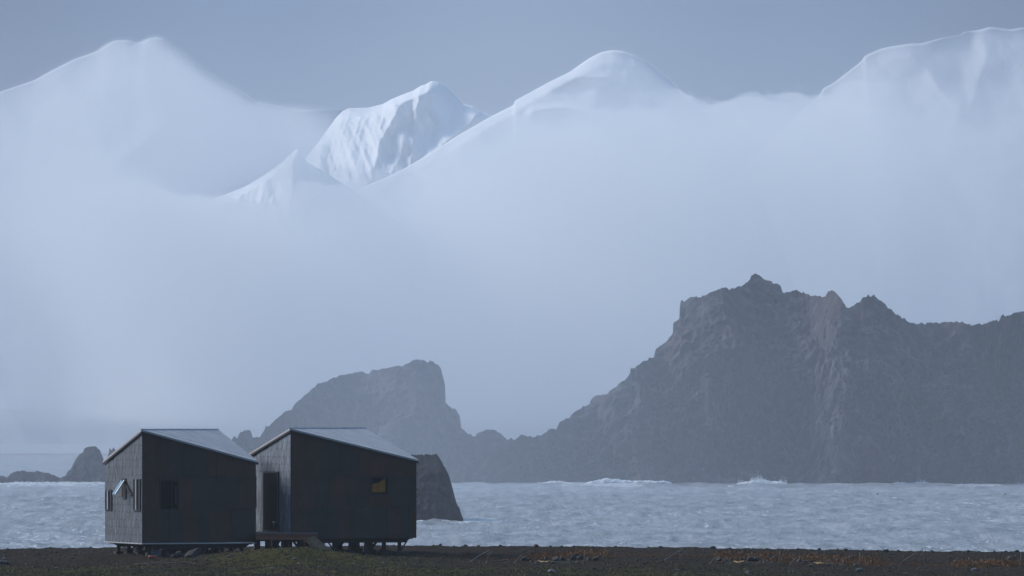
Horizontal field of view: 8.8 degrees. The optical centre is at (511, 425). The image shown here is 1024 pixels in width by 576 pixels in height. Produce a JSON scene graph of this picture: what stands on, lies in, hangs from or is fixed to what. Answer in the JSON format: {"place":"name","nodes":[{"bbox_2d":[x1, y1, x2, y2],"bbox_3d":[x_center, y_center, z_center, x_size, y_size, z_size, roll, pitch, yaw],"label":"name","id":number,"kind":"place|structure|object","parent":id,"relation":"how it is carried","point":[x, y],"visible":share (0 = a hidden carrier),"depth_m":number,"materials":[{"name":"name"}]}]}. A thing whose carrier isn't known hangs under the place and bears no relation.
{"place":"outdoors","nodes":[
{"label":"outdoors","id":0,"kind":"place"},
{"bbox_2d":[0,37,343,443],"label":"snow mountain","id":1,"kind":"structure","parent":0,"point":[118,158],"depth_m":4755.42,"materials":[{"name":"white snow"}]},
{"bbox_2d":[140,149,426,439],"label":"snow mountain","id":2,"kind":"structure","parent":0,"point":[290,280],"depth_m":3271.79,"materials":[{"name":"white snow"}]},
{"bbox_2d":[305,81,490,191],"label":"snow mountain","id":3,"kind":"structure","parent":0,"point":[356,149],"depth_m":3703.49,"materials":[{"name":"white snow"}]},
{"bbox_2d":[0,444,1023,551],"bbox_3d":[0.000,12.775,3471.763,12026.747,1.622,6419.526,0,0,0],"label":"sea","id":4,"kind":"structure","parent":0,"point":[937,517],"depth_m":936.43,"materials":[{"name":"liquid"}]},
{"bbox_2d":[0,480,57,483],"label":"surf","id":5,"kind":"structure","parent":4,"relation":"on","point":[29,482],"depth_m":1434.21,"materials":[{"name":"liquid"}]},
{"bbox_2d":[0,470,59,482],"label":"rock","id":6,"kind":"object","parent":4,"relation":"in","point":[22,476],"visible":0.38,"depth_m":1455.41,"materials":[{"name":"grey stone"}]},
{"bbox_2d":[58,446,104,481],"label":"sea stack","id":7,"kind":"object","parent":4,"relation":"in","point":[88,466],"visible":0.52,"depth_m":1445.03,"materials":[{"name":"grey stone"}]},
{"bbox_2d":[105,448,114,463],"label":"rock pinnacle","id":8,"kind":"object","parent":4,"relation":"in","point":[111,451],"visible":0.03,"depth_m":1529.82,"materials":[{"name":"grey stone"}]},
{"bbox_2d":[232,359,506,452],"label":"rock island","id":9,"kind":"object","parent":4,"relation":"in","point":[373,400],"visible":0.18,"depth_m":1579.30,"materials":[{"name":"grey stone"}]},
{"bbox_2d":[378,416,491,479],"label":"rock buttress","id":10,"kind":"object","parent":4,"relation":"in","point":[454,448],"visible":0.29,"depth_m":1510.22,"materials":[{"name":"grey stone"}]},
{"bbox_2d":[411,454,463,520],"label":"sea stack","id":11,"kind":"object","parent":4,"relation":"in","point":[435,498],"visible":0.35,"depth_m":876.14,"materials":[{"name":"grey stone"}]},
{"bbox_2d":[541,481,569,482],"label":"surf","id":12,"kind":"structure","parent":4,"relation":"on","point":[555,482],"depth_m":1435.08,"materials":[{"name":"liquid"}]},
{"bbox_2d":[587,478,671,483],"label":"surf","id":13,"kind":"structure","parent":4,"relation":"on","point":[605,481],"depth_m":1430.66,"materials":[{"name":"liquid"}]},
{"bbox_2d":[450,274,1023,483],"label":"rocky headland","id":14,"kind":"structure","parent":4,"relation":"on","point":[754,376],"depth_m":1464.62,"materials":[{"name":"grey stone"}]},
{"bbox_2d":[737,475,787,484],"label":"surf","id":15,"kind":"structure","parent":4,"relation":"on","point":[758,481],"depth_m":1431.06,"materials":[{"name":"liquid"}]},
{"bbox_2d":[0,544,1023,575],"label":"ground","id":16,"kind":"structure","parent":0,"point":[505,552],"depth_m":231.41,"materials":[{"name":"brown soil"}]},
{"bbox_2d":[0,560,8,563],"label":"beach stone","id":17,"kind":"object","parent":16,"relation":"on","point":[4,562],"visible":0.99,"depth_m":231.56,"materials":[{"name":"grey stone"}]},
{"bbox_2d":[151,550,161,555],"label":"crate","id":18,"kind":"object","parent":16,"relation":"on","point":[157,553],"visible":1,"depth_m":240.37,"materials":[{"name":"plastic"}]},
{"bbox_2d":[134,561,208,564],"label":"pole","id":19,"kind":"object","parent":16,"relation":"on","point":[171,562],"visible":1,"depth_m":228.52,"materials":[{"name":"wood"}]},
{"bbox_2d":[171,551,183,557],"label":"boulder","id":20,"kind":"object","parent":16,"relation":"on","point":[178,554],"visible":0.92,"depth_m":237.71,"materials":[{"name":"stone"}]},
{"bbox_2d":[103,429,258,556],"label":"cabin","id":21,"kind":"object","parent":16,"relation":"on","point":[176,489],"visible":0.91,"depth_m":240.94,"materials":[{"name":"wood"}]},
{"bbox_2d":[105,490,111,509],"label":"window","id":22,"kind":"structure","parent":21,"relation":"in","point":[108,493],"depth_m":243.49,"materials":[{"name":"grey glass"}]},
{"bbox_2d":[113,478,131,498],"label":"window","id":23,"kind":"structure","parent":21,"relation":"in","point":[125,489],"depth_m":241.65,"materials":[{"name":"white metal"}]},
{"bbox_2d":[133,479,140,510],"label":"window","id":24,"kind":"structure","parent":21,"relation":"in","point":[136,482],"depth_m":240.42,"materials":[{"name":"grey glass"}]},
{"bbox_2d":[159,479,179,510],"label":"window","id":25,"kind":"structure","parent":21,"relation":"in","point":[177,481],"depth_m":240.48,"materials":[{"name":"black glass"}]},
{"bbox_2d":[184,550,198,557],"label":"boulder","id":26,"kind":"object","parent":16,"relation":"on","point":[191,553],"visible":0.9,"depth_m":233.89,"materials":[{"name":"stone"}]},
{"bbox_2d":[193,548,202,554],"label":"boulder","id":27,"kind":"object","parent":16,"relation":"on","point":[199,550],"visible":0.37,"depth_m":238.50,"materials":[{"name":"stone"}]},
{"bbox_2d":[255,531,317,548],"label":"timber deck","id":28,"kind":"structure","parent":16,"relation":"on","point":[278,536],"depth_m":240.53,"materials":[{"name":"grey wood"}]},
{"bbox_2d":[304,536,328,549],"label":"rock","id":29,"kind":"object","parent":16,"relation":"on","point":[314,541],"depth_m":239.98,"materials":[{"name":"grey stone"}]},
{"bbox_2d":[249,427,418,555],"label":"cabin","id":30,"kind":"object","parent":16,"relation":"on","point":[339,487],"visible":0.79,"depth_m":243.11,"materials":[{"name":"wood"}]},
{"bbox_2d":[264,473,276,530],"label":"door","id":31,"kind":"structure","parent":30,"relation":"in","point":[270,479],"depth_m":243.73,"materials":[{"name":"paint"}]},
{"bbox_2d":[370,477,388,494],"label":"window","id":32,"kind":"structure","parent":30,"relation":"in","point":[383,486],"depth_m":243.49,"materials":[{"name":"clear glass"}]},
{"bbox_2d":[470,549,491,561],"bbox_3d":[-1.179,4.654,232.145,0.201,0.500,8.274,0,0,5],"label":"stake","id":33,"kind":"object","parent":16,"relation":"on","point":[483,553],"visible":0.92,"depth_m":235.64,"materials":[{"name":"wood"}]},
{"bbox_2d":[0,546,1019,575],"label":"moss","id":34,"kind":"object","parent":16,"relation":"on","point":[326,558],"visible":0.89,"depth_m":220.64,"materials":[{"name":"green plant"}]},
{"bbox_2d":[550,561,577,563],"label":"plank","id":35,"kind":"object","parent":16,"relation":"on","point":[562,562],"visible":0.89,"depth_m":227.98,"materials":[{"name":"wood"}]},
{"bbox_2d":[570,553,579,559],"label":"boulder","id":36,"kind":"object","parent":16,"relation":"on","point":[574,556],"visible":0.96,"depth_m":233.41,"materials":[{"name":"stone"}]},
{"bbox_2d":[665,547,686,559],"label":"stake","id":37,"kind":"object","parent":16,"relation":"on","point":[678,551],"visible":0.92,"depth_m":233.87,"materials":[{"name":"wood"}]},
{"bbox_2d":[416,546,1023,567],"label":"orange weed","id":38,"kind":"object","parent":16,"relation":"on","point":[868,561],"visible":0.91,"depth_m":236.57,"materials":[{"name":"brown plant"}]},
{"bbox_2d":[747,556,754,560],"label":"boulder","id":39,"kind":"object","parent":16,"relation":"on","point":[750,558],"visible":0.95,"depth_m":234.41,"materials":[{"name":"stone"}]},
{"bbox_2d":[856,568,863,571],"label":"beach stone","id":40,"kind":"object","parent":16,"relation":"on","point":[859,569],"visible":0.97,"depth_m":221.99,"materials":[{"name":"grey stone"}]},
{"bbox_2d":[902,549,925,561],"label":"stake","id":41,"kind":"object","parent":16,"relation":"on","point":[915,553],"visible":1,"depth_m":240.66,"materials":[{"name":"wood"}]},
{"bbox_2d":[0,0,1023,164],"label":"sky","id":42,"kind":"structure","parent":0,"point":[753,66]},
{"bbox_2d":[357,50,794,439],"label":"snow mountain","id":43,"kind":"structure","parent":0,"point":[585,228],"depth_m":3408.80,"materials":[{"name":"white snow"}]},
{"bbox_2d":[747,27,1023,324],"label":"snow mountain","id":44,"kind":"structure","parent":0,"point":[891,177],"depth_m":4382.98,"materials":[{"name":"white snow"}]}
]}

